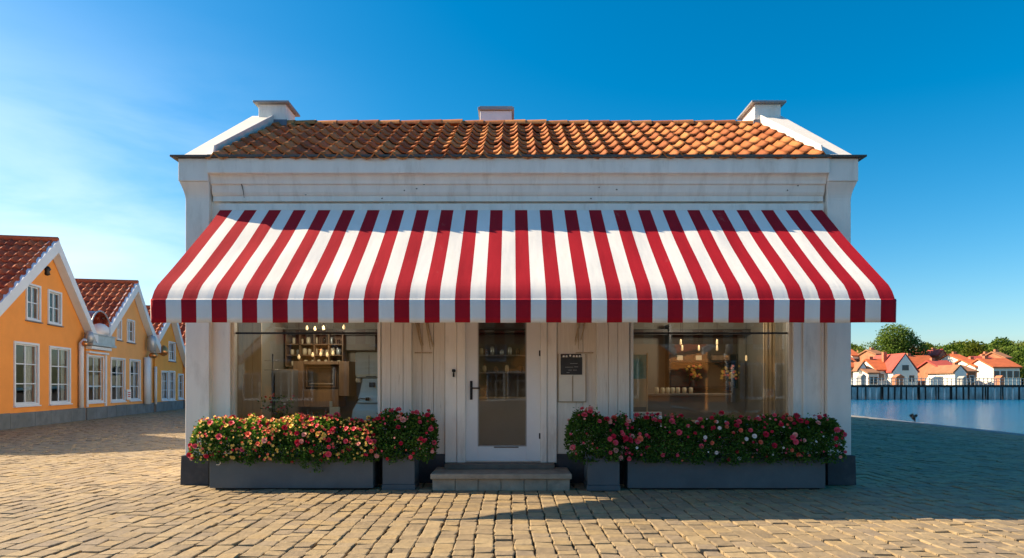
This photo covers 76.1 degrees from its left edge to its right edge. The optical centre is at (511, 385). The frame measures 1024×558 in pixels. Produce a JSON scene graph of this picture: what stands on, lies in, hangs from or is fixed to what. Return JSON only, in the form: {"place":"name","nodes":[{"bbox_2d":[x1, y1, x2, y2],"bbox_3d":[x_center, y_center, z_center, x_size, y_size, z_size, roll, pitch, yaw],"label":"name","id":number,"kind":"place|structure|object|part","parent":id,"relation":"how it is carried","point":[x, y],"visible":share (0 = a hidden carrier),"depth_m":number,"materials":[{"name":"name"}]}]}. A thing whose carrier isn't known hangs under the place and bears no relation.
{"place":"outdoors","nodes":[
{"label":"outdoors","id":0,"kind":"place"},
{"bbox_2d":[351,352,377,420],"bbox_3d":[-2.109,0.018,9.597,0.448,0.995,0.325,0,0,0],"label":"refrigerator","id":1,"kind":"object","parent":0,"point":[366,367],"visible":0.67,"depth_m":9.49,"materials":[{"name":"metal"}]},
{"bbox_2d":[0,408,1023,557],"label":"cobblestone paving","id":2,"kind":"structure","parent":0,"point":[110,487],"depth_m":7.03,"materials":[{"name":"stone"}]},
{"bbox_2d":[0,235,97,429],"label":"gabled house","id":3,"kind":"structure","parent":2,"relation":"on","point":[46,324],"depth_m":22.34,"materials":[{"name":"orange paint"}]},
{"bbox_2d":[13,341,41,407],"bbox_3d":[-15.823,-0.346,21.265,0.252,2.094,1.565,0,0,-11],"label":"window","id":4,"kind":"structure","parent":3,"relation":"in","point":[27,364],"depth_m":21.65,"materials":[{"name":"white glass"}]},
{"bbox_2d":[25,283,42,323],"bbox_3d":[-15.905,-2.713,21.669,0.252,1.264,0.978,0,0,-11],"label":"window","id":5,"kind":"structure","parent":3,"relation":"in","point":[30,319],"depth_m":21.82,"materials":[{"name":"white wood"}]},
{"bbox_2d":[47,289,63,326],"bbox_3d":[-16.178,-2.705,23.079,0.252,1.244,1.031,0,0,-11],"label":"window","id":6,"kind":"structure","parent":3,"relation":"in","point":[59,317],"depth_m":23.09,"materials":[{"name":"white wood"}]},
{"bbox_2d":[48,346,72,405],"bbox_3d":[-16.253,-0.332,23.463,0.252,2.083,1.610,0,0,-11],"label":"window","id":7,"kind":"structure","parent":3,"relation":"in","point":[63,402],"depth_m":23.85,"materials":[{"name":"white wood"}]},
{"bbox_2d":[75,278,160,419],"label":"gabled house","id":8,"kind":"structure","parent":2,"relation":"on","point":[120,355],"depth_m":29.22,"materials":[{"name":"orange paint"}]},
{"bbox_2d":[88,354,105,403],"bbox_3d":[-16.809,-0.236,26.308,0.252,1.948,1.616,0,0,-11],"label":"window","id":9,"kind":"structure","parent":8,"relation":"in","point":[96,357],"depth_m":26.84,"materials":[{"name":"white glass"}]},
{"bbox_2d":[110,357,126,402],"bbox_3d":[-17.255,-0.218,28.569,0.252,1.958,1.631,0,0,-11],"label":"window","id":10,"kind":"structure","parent":8,"relation":"in","point":[117,400],"depth_m":28.95,"materials":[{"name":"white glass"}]},
{"bbox_2d":[116,319,123,341],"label":"window","id":11,"kind":"structure","parent":8,"relation":"in","point":[119,328],"depth_m":28.84,"materials":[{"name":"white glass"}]},
{"bbox_2d":[126,319,135,343],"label":"window","id":12,"kind":"structure","parent":8,"relation":"in","point":[128,320],"depth_m":30.20,"materials":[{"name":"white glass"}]},
{"bbox_2d":[129,359,141,401],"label":"window","id":13,"kind":"structure","parent":8,"relation":"in","point":[134,361],"depth_m":30.95,"materials":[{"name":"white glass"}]},
{"bbox_2d":[146,305,185,411],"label":"gabled house","id":14,"kind":"structure","parent":2,"relation":"on","point":[168,378],"depth_m":35.33,"materials":[{"name":"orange paint"}]},
{"bbox_2d":[161,371,169,400],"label":"window","id":15,"kind":"structure","parent":14,"relation":"in","point":[162,399],"depth_m":35.14,"materials":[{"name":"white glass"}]},
{"bbox_2d":[168,341,175,361],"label":"window","id":16,"kind":"structure","parent":14,"relation":"in","point":[170,343],"depth_m":35.84,"materials":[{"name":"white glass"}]},
{"bbox_2d":[169,371,175,400],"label":"window","id":17,"kind":"structure","parent":14,"relation":"in","point":[173,372],"depth_m":36.23,"materials":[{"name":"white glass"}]},
{"bbox_2d":[178,374,184,399],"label":"window","id":18,"kind":"structure","parent":14,"relation":"in","point":[182,377],"depth_m":37.67,"materials":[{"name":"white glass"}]},
{"bbox_2d":[210,454,378,489],"bbox_3d":[-2.863,1.145,8.672,2.122,0.430,0.396,0,0,0],"label":"flower planter","id":19,"kind":"object","parent":2,"relation":"on","point":[271,474],"visible":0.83,"depth_m":8.49,"materials":[{"name":"black metal"}]},
{"bbox_2d":[186,412,384,472],"bbox_3d":[-2.943,0.740,8.630,2.522,0.780,0.661,0,0,0],"label":"flowering bush","id":20,"kind":"object","parent":19,"relation":"in","point":[356,432],"visible":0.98,"depth_m":8.45,"materials":[{"name":"green plant"}]},
{"bbox_2d":[382,451,418,489],"bbox_3d":[-1.472,1.125,8.680,0.431,0.470,0.396,0,0,0],"label":"flower planter","id":21,"kind":"object","parent":2,"relation":"on","point":[400,475],"visible":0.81,"depth_m":8.49,"materials":[{"name":"stone"}]},
{"bbox_2d":[370,407,439,464],"bbox_3d":[-1.415,0.656,8.655,0.915,0.741,0.635,0,0,0],"label":"flowering bush","id":22,"kind":"object","parent":21,"relation":"in","point":[410,423],"visible":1,"depth_m":8.48,"materials":[{"name":"green plant"}]},
{"bbox_2d":[430,462,571,490],"bbox_3d":[-0.140,1.216,8.750,1.815,0.288,0.730,0,0,0],"label":"stone step","id":23,"kind":"object","parent":2,"relation":"on","point":[496,476],"visible":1,"depth_m":8.43,"materials":[{"name":"stone"}]},
{"bbox_2d":[170,100,866,484],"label":"shop building","id":24,"kind":"structure","parent":2,"relation":"on","point":[278,152],"depth_m":9.04,"materials":[{"name":"white paint"}]},
{"bbox_2d":[237,323,261,419],"bbox_3d":[-4.010,-0.166,9.935,0.412,1.657,0.049,0,0,-8],"label":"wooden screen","id":25,"kind":"object","parent":24,"relation":"on","point":[249,370],"visible":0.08,"depth_m":9.92,"materials":[{"name":"brown wood"}]},
{"bbox_2d":[265,354,280,412],"bbox_3d":[-3.875,0.277,10.600,0.259,1.566,0.023,0,0,0],"label":"wire stand","id":26,"kind":"object","parent":24,"relation":"on","point":[272,360],"visible":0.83,"depth_m":10.59,"materials":[{"name":"black metal"}]},
{"bbox_2d":[257,393,294,420],"bbox_3d":[-3.427,0.342,9.539,0.546,0.454,0.326,0,0,0],"label":"bouquet","id":27,"kind":"object","parent":24,"relation":"on","point":[277,415],"visible":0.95,"depth_m":9.50,"materials":[{"name":"green plant"}]},
{"bbox_2d":[275,369,301,413],"bbox_3d":[-3.942,0.113,11.550,0.301,0.778,0.500,0,0,0],"label":"cabinet","id":28,"kind":"object","parent":24,"relation":"on","point":[286,382],"visible":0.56,"depth_m":11.30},
{"bbox_2d":[231,322,380,425],"bbox_3d":[-2.867,-0.405,9.150,2.073,1.970,0.100,0,0,0],"label":"display window","id":29,"kind":"structure","parent":24,"relation":"in","point":[234,332],"depth_m":9.11,"materials":[{"name":"white paint"}]},
{"bbox_2d":[311,322,313,356],"bbox_3d":[-3.440,-1.214,11.300,0.052,1.453,0.049,0,0,0],"label":"hanging bulb","id":30,"kind":"object","parent":24,"relation":"hanging from","point":[312,354],"visible":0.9,"depth_m":11.30,"materials":[{"name":"yellow"}]},
{"bbox_2d":[285,331,346,366],"bbox_3d":[-3.625,-0.676,12.045,1.108,0.677,0.290,0,0,0],"label":"shelf unit","id":31,"kind":"object","parent":24,"relation":"attached to","point":[300,346],"visible":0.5,"depth_m":12.10,"materials":[{"name":"brown wood"}]},
{"bbox_2d":[319,323,321,355],"bbox_3d":[-3.302,-1.220,11.300,0.052,1.440,0.049,0,0,0],"label":"hanging bulb","id":32,"kind":"object","parent":24,"relation":"hanging from","point":[320,353],"visible":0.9,"depth_m":11.30,"materials":[{"name":"yellow glass"}]},
{"bbox_2d":[293,361,355,406],"bbox_3d":[-3.383,-0.019,11.850,0.992,0.812,0.500,0,0,0],"label":"counter","id":33,"kind":"object","parent":24,"relation":"on","point":[322,383],"visible":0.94,"depth_m":11.60,"materials":[{"name":"brown wood"}]},
{"bbox_3d":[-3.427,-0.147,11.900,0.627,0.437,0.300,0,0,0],"label":"oven door","id":34,"kind":"part","parent":33,"relation":"part of","materials":[{"name":"black metal"}]},
{"bbox_2d":[329,401,339,417],"bbox_3d":[-2.589,0.355,9.560,0.149,0.244,0.020,0,0,0],"label":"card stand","id":35,"kind":"object","parent":24,"relation":"on","point":[332,410],"visible":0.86,"depth_m":9.55,"materials":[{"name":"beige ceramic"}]},
{"bbox_2d":[345,335,376,350],"bbox_3d":[-2.812,-0.783,12.110,0.589,0.281,0.120,0,0,0],"label":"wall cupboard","id":36,"kind":"object","parent":24,"relation":"attached to","point":[360,342],"depth_m":12.05,"materials":[{"name":"white wood"}]},
{"bbox_2d":[479,397,525,444],"bbox_3d":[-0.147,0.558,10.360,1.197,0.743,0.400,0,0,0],"label":"door glass","id":37,"kind":"structure","parent":24,"relation":"on","point":[502,420],"depth_m":10.20,"materials":[{"name":"beige glass"}]},
{"bbox_2d":[479,333,525,373],"bbox_3d":[-0.162,-0.595,12.025,0.972,1.190,0.250,0,0,0],"label":"shelf rack","id":38,"kind":"object","parent":24,"relation":"attached to","point":[502,355],"visible":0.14,"depth_m":11.90,"materials":[{"name":"brown wood"}]},
{"bbox_2d":[490,346,493,354],"bbox_3d":[-0.360,-0.635,12.000,0.080,0.150,0.076,0,0,0],"label":"jar","id":39,"kind":"object","parent":38,"relation":"on","point":[492,350],"visible":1,"depth_m":11.97,"materials":[{"name":"glass"}]},
{"bbox_2d":[508,347,511,354],"bbox_3d":[-0.040,-0.630,12.000,0.080,0.140,0.076,0,0,0],"label":"jar","id":40,"kind":"object","parent":38,"relation":"on","point":[509,350],"visible":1,"depth_m":11.97,"materials":[{"name":"glass"}]},
{"bbox_2d":[466,322,539,460],"bbox_3d":[-0.116,-0.047,9.127,1.069,2.225,0.115,0,0,0],"label":"door","id":41,"kind":"structure","parent":24,"relation":"in","point":[530,451],"depth_m":9.14,"materials":[{"name":"paint"}]},
{"bbox_2d":[150,204,896,322],"bbox_3d":[0.125,-1.585,8.112,8.260,1.790,1.776,0,0,0],"label":"awning","id":42,"kind":"object","parent":24,"relation":"attached to","point":[513,263],"visible":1,"depth_m":7.71,"materials":[{"name":"fabric"}]},
{"bbox_2d":[558,354,585,401],"bbox_3d":[0.835,-0.098,9.101,0.396,0.674,0.043,0,0,0],"label":"notice board","id":43,"kind":"object","parent":24,"relation":"attached to","point":[571,377],"visible":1,"depth_m":9.10,"materials":[{"name":"wood"}]},
{"bbox_2d":[633,353,647,411],"bbox_3d":[1.895,-0.011,9.760,0.259,0.931,0.030,0,0,0],"label":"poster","id":44,"kind":"object","parent":24,"relation":"on","point":[640,380],"visible":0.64,"depth_m":9.75,"materials":[{"name":"multicoloured paper"}]},
{"bbox_2d":[633,412,661,419],"bbox_3d":[1.942,0.452,9.507,0.441,0.126,0.126,0,0,0],"label":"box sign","id":45,"kind":"object","parent":24,"relation":"on","point":[644,414],"visible":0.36,"depth_m":9.45,"materials":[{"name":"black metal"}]},
{"bbox_2d":[633,393,731,419],"bbox_3d":[2.675,0.620,11.200,1.950,0.960,0.700,0,0,0],"label":"counter","id":46,"kind":"object","parent":24,"relation":"on","point":[694,406],"visible":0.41,"depth_m":10.90,"materials":[{"name":"brown wood"}]},
{"bbox_2d":[665,324,737,387],"bbox_3d":[3.516,-0.527,12.020,1.344,1.159,0.340,0,0,0],"label":"display case","id":47,"kind":"object","parent":24,"relation":"attached to","point":[677,374],"visible":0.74,"depth_m":12.16,"materials":[{"name":"brown wood"}]},
{"bbox_2d":[676,355,682,359],"bbox_3d":[3.067,-0.501,11.990,0.106,0.088,0.080,0,0,0],"label":"tin","id":48,"kind":"object","parent":47,"relation":"on","point":[679,357],"visible":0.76,"depth_m":11.95,"materials":[{"name":"beige metal"}]},
{"bbox_2d":[685,364,702,389],"bbox_3d":[3.312,-0.150,11.945,0.330,0.484,0.244,0,0,0],"label":"bouquet","id":49,"kind":"object","parent":47,"relation":"on","point":[693,382],"visible":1,"depth_m":11.90,"materials":[{"name":"orange plant"}]},
{"bbox_2d":[695,355,701,359],"bbox_3d":[3.412,-0.501,11.990,0.106,0.088,0.080,0,0,0],"label":"tin","id":50,"kind":"object","parent":47,"relation":"on","point":[698,357],"visible":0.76,"depth_m":11.95,"materials":[{"name":"beige metal"}]},
{"bbox_2d":[711,355,717,359],"bbox_3d":[3.704,-0.501,11.990,0.106,0.088,0.080,0,0,0],"label":"tin","id":51,"kind":"object","parent":47,"relation":"on","point":[714,357],"visible":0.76,"depth_m":11.95,"materials":[{"name":"brown metal"}]},
{"bbox_2d":[718,355,723,359],"bbox_3d":[3.811,-0.501,11.990,0.106,0.088,0.080,0,0,0],"label":"tin","id":52,"kind":"object","parent":47,"relation":"on","point":[720,357],"visible":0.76,"depth_m":11.95,"materials":[{"name":"brown metal"}]},
{"bbox_2d":[720,365,739,390],"bbox_3d":[3.965,-0.134,11.935,0.383,0.470,0.247,0,0,0],"label":"bouquet","id":53,"kind":"object","parent":47,"relation":"on","point":[730,375],"visible":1,"depth_m":11.88,"materials":[{"name":"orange plant"}]},
{"bbox_2d":[630,322,791,426],"bbox_3d":[2.770,-0.405,9.150,2.245,1.970,0.100,0,0,0],"label":"display window","id":54,"kind":"structure","parent":24,"relation":"in","point":[788,332],"depth_m":9.12,"materials":[{"name":"white paint"}]},
{"bbox_2d":[763,323,774,418],"bbox_3d":[4.166,-0.540,10.610,0.182,2.600,0.059,0,0,0],"label":"curtain","id":55,"kind":"object","parent":24,"relation":"hanging from","point":[769,373],"visible":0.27,"depth_m":10.60,"materials":[{"name":"beige fabric"}]},
{"bbox_2d":[584,451,619,490],"bbox_3d":[1.179,1.125,8.620,0.428,0.470,0.416,0,0,0],"label":"flower planter","id":56,"kind":"object","parent":2,"relation":"on","point":[601,475],"visible":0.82,"depth_m":8.42,"materials":[{"name":"stone"}]},
{"bbox_2d":[563,405,634,464],"bbox_3d":[1.141,0.641,8.590,0.927,0.764,0.657,0,0,0],"label":"flowering bush","id":57,"kind":"object","parent":56,"relation":"in","point":[585,422],"visible":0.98,"depth_m":8.43,"materials":[{"name":"green plant"}]},
{"bbox_2d":[623,454,824,489],"bbox_3d":[2.784,1.145,8.680,2.563,0.430,0.380,0,0,0],"label":"flower planter","id":58,"kind":"object","parent":2,"relation":"on","point":[668,474],"visible":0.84,"depth_m":8.49,"materials":[{"name":"black metal"}]},
{"bbox_2d":[620,410,846,466],"bbox_3d":[2.893,0.693,8.613,2.918,0.719,0.650,0,0,0],"label":"flowering bush","id":59,"kind":"object","parent":58,"relation":"in","point":[820,429],"visible":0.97,"depth_m":8.44,"materials":[{"name":"green plant"}]},
{"bbox_2d":[0,0,1023,349],"label":"sky","id":60,"kind":"structure","parent":0,"point":[97,97],"materials":[{"name":"blue"}]},
{"bbox_2d":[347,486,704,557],"bbox_3d":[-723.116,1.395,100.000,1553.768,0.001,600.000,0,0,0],"label":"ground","id":61,"kind":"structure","parent":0,"point":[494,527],"depth_m":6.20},
{"bbox_2d":[179,323,185,407],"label":"gabled house","id":62,"kind":"structure","parent":61,"relation":"on","point":[182,326],"depth_m":38.58,"materials":[{"name":"paint"}]},
{"bbox_2d":[851,399,1023,433],"bbox_3d":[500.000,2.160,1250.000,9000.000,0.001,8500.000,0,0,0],"label":"water","id":63,"kind":"structure","parent":0,"point":[1004,415],"depth_m":53.72,"materials":[{"name":"blue liquid"}]},
{"bbox_2d":[851,377,1023,399],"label":"pier","id":64,"kind":"structure","parent":63,"relation":"in","point":[881,386],"depth_m":97.05,"materials":[{"name":"wood"}]},
{"bbox_2d":[851,415,1023,435],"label":"quay edge","id":65,"kind":"object","parent":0,"point":[1001,432],"visible":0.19,"depth_m":21.63,"materials":[{"name":"stone"}]},
{"bbox_2d":[909,413,917,421],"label":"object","id":66,"kind":"object","parent":65,"relation":"on","point":[912,416],"visible":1,"depth_m":23.98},
{"bbox_2d":[852,387,1023,398],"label":"shore wall","id":67,"kind":"structure","parent":0,"point":[941,393],"depth_m":103.20,"materials":[{"name":"stone"}]},
{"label":"far shore","id":68,"kind":"structure","parent":0,"visible":0},
{"bbox_2d":[851,357,855,384],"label":"town house","id":69,"kind":"structure","parent":68,"relation":"on","point":[852,364],"depth_m":112.00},
{"bbox_2d":[851,349,858,361],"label":"town house","id":70,"kind":"structure","parent":68,"relation":"on","point":[854,356],"depth_m":137.68,"materials":[{"name":"orange tile"}]},
{"bbox_2d":[851,360,867,384],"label":"town house","id":71,"kind":"structure","parent":68,"relation":"on","point":[856,370],"depth_m":110.77,"materials":[{"name":"white paint"}]},
{"bbox_2d":[857,374,866,384],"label":"harbour hut","id":72,"kind":"object","parent":68,"relation":"on","point":[861,376],"visible":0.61,"depth_m":105.59,"materials":[{"name":"white paint"}]},
{"bbox_2d":[857,347,881,361],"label":"town house","id":73,"kind":"structure","parent":68,"relation":"on","point":[866,354],"depth_m":134.09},
{"bbox_2d":[859,366,880,384],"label":"town house","id":74,"kind":"structure","parent":68,"relation":"on","point":[869,372],"depth_m":108.00,"materials":[{"name":"white paint"}]},
{"bbox_2d":[862,357,886,384],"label":"town house","id":75,"kind":"structure","parent":68,"relation":"on","point":[879,365],"depth_m":115.13,"materials":[{"name":"orange tile"}]},
{"bbox_2d":[855,323,930,354],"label":"tree","id":76,"kind":"object","parent":68,"relation":"on","point":[894,340],"visible":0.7,"depth_m":135.72,"materials":[{"name":"green plant"}]},
{"bbox_2d":[873,352,919,384],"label":"town house","id":77,"kind":"structure","parent":68,"relation":"on","point":[902,364],"depth_m":112.00,"materials":[{"name":"white paint"}]},
{"bbox_2d":[902,365,908,369],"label":"window","id":78,"kind":"structure","parent":77,"relation":"in","point":[904,367],"depth_m":111.94,"materials":[{"name":"black glass"}]},
{"bbox_2d":[892,374,903,384],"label":"harbour hut","id":79,"kind":"object","parent":68,"relation":"on","point":[898,376],"visible":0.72,"depth_m":105.50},
{"bbox_2d":[906,353,930,366],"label":"town house","id":80,"kind":"structure","parent":68,"relation":"on","point":[917,360],"depth_m":122.49,"materials":[{"name":"orange tile"}]},
{"bbox_2d":[926,376,938,384],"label":"harbour hut","id":81,"kind":"object","parent":68,"relation":"on","point":[931,383],"visible":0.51,"depth_m":105.50,"materials":[{"name":"white paint"}]},
{"bbox_2d":[917,358,951,384],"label":"town house","id":82,"kind":"structure","parent":68,"relation":"on","point":[925,366],"depth_m":116.70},
{"bbox_2d":[922,348,946,359],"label":"tree","id":83,"kind":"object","parent":68,"relation":"on","point":[935,353],"depth_m":136.70,"materials":[{"name":"purple plant"}]},
{"bbox_2d":[925,364,967,384],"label":"town house","id":84,"kind":"structure","parent":68,"relation":"on","point":[948,371],"depth_m":110.08,"materials":[{"name":"brown tile"}]},
{"bbox_2d":[934,344,961,353],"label":"tree","id":85,"kind":"object","parent":68,"relation":"on","point":[939,347],"visible":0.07,"depth_m":158.73,"materials":[{"name":"green plant"}]},
{"bbox_2d":[937,352,967,362],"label":"town house","id":86,"kind":"structure","parent":68,"relation":"on","point":[953,357],"depth_m":131.35,"materials":[{"name":"orange tile"}]},
{"bbox_2d":[943,349,964,355],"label":"tree","id":87,"kind":"object","parent":68,"relation":"on","point":[957,352],"visible":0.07,"depth_m":147.96,"materials":[{"name":"green plant"}]},
{"bbox_2d":[944,343,968,352],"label":"tree","id":88,"kind":"object","parent":68,"relation":"on","point":[958,348],"visible":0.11,"depth_m":157.54,"materials":[{"name":"green plant"}]},
{"bbox_2d":[957,376,966,384],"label":"harbour hut","id":89,"kind":"object","parent":68,"relation":"on","point":[961,383],"visible":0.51,"depth_m":105.63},
{"bbox_2d":[951,339,977,348],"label":"tree","id":90,"kind":"object","parent":68,"relation":"on","point":[963,342],"visible":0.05,"depth_m":159.75,"materials":[{"name":"green plant"}]},
{"bbox_2d":[952,363,978,384],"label":"town house","id":91,"kind":"structure","parent":68,"relation":"on","point":[971,373],"depth_m":110.00,"materials":[{"name":"brown tile"}]},
{"bbox_2d":[954,357,977,384],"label":"town house","id":92,"kind":"structure","parent":68,"relation":"on","point":[965,362],"depth_m":118.60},
{"bbox_2d":[960,340,989,356],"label":"tree","id":93,"kind":"object","parent":68,"relation":"on","point":[975,348],"visible":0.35,"depth_m":147.23,"materials":[{"name":"green plant"}]},
{"bbox_2d":[967,354,991,358],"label":"town house","id":94,"kind":"structure","parent":68,"relation":"on","point":[980,356],"depth_m":131.20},
{"bbox_2d":[984,343,998,352],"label":"tree","id":95,"kind":"object","parent":68,"relation":"on","point":[990,348],"visible":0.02,"depth_m":155.44,"materials":[{"name":"green plant"}]},
{"bbox_2d":[966,356,1022,384],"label":"town house","id":96,"kind":"structure","parent":68,"relation":"on","point":[987,367],"depth_m":112.69,"materials":[{"name":"white paint"}]},
{"bbox_2d":[1007,371,1011,377],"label":"window","id":97,"kind":"structure","parent":96,"relation":"in","point":[1009,373],"depth_m":111.94,"materials":[{"name":"grey glass"}]},
{"bbox_2d":[1014,371,1018,377],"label":"window","id":98,"kind":"structure","parent":96,"relation":"in","point":[1016,373],"depth_m":111.94,"materials":[{"name":"grey glass"}]},
{"bbox_2d":[985,349,1012,359],"bbox_3d":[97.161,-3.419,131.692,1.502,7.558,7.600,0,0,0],"label":"town house","id":99,"kind":"structure","parent":68,"relation":"on","point":[995,353],"depth_m":130.65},
{"bbox_2d":[995,375,1004,384],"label":"harbour hut","id":100,"kind":"object","parent":68,"relation":"on","point":[1000,376],"visible":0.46,"depth_m":105.65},
{"bbox_2d":[993,347,1008,354],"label":"tree","id":101,"kind":"object","parent":68,"relation":"on","point":[1001,350],"visible":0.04,"depth_m":160.97,"materials":[{"name":"green plant"}]},
{"bbox_2d":[989,337,1019,349],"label":"tree","id":102,"kind":"object","parent":68,"relation":"on","point":[1002,342],"visible":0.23,"depth_m":176.79,"materials":[{"name":"green plant"}]},
{"bbox_2d":[998,344,1022,352],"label":"tree","id":103,"kind":"object","parent":68,"relation":"on","point":[1012,349],"visible":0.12,"depth_m":165.95,"materials":[{"name":"green plant"}]},
{"bbox_2d":[1008,339,1023,346],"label":"tree","id":104,"kind":"object","parent":68,"relation":"on","point":[1013,343],"visible":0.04,"depth_m":181.80,"materials":[{"name":"green plant"}]},
{"bbox_2d":[1009,348,1023,365],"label":"tree","id":105,"kind":"object","parent":68,"relation":"on","point":[1018,356],"visible":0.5,"depth_m":150.60,"materials":[{"name":"green plant"}]},
{"bbox_2d":[1015,362,1023,379],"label":"tree","id":106,"kind":"object","parent":68,"relation":"on","point":[1021,372],"visible":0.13,"depth_m":122.15,"materials":[{"name":"green plant"}]}
]}

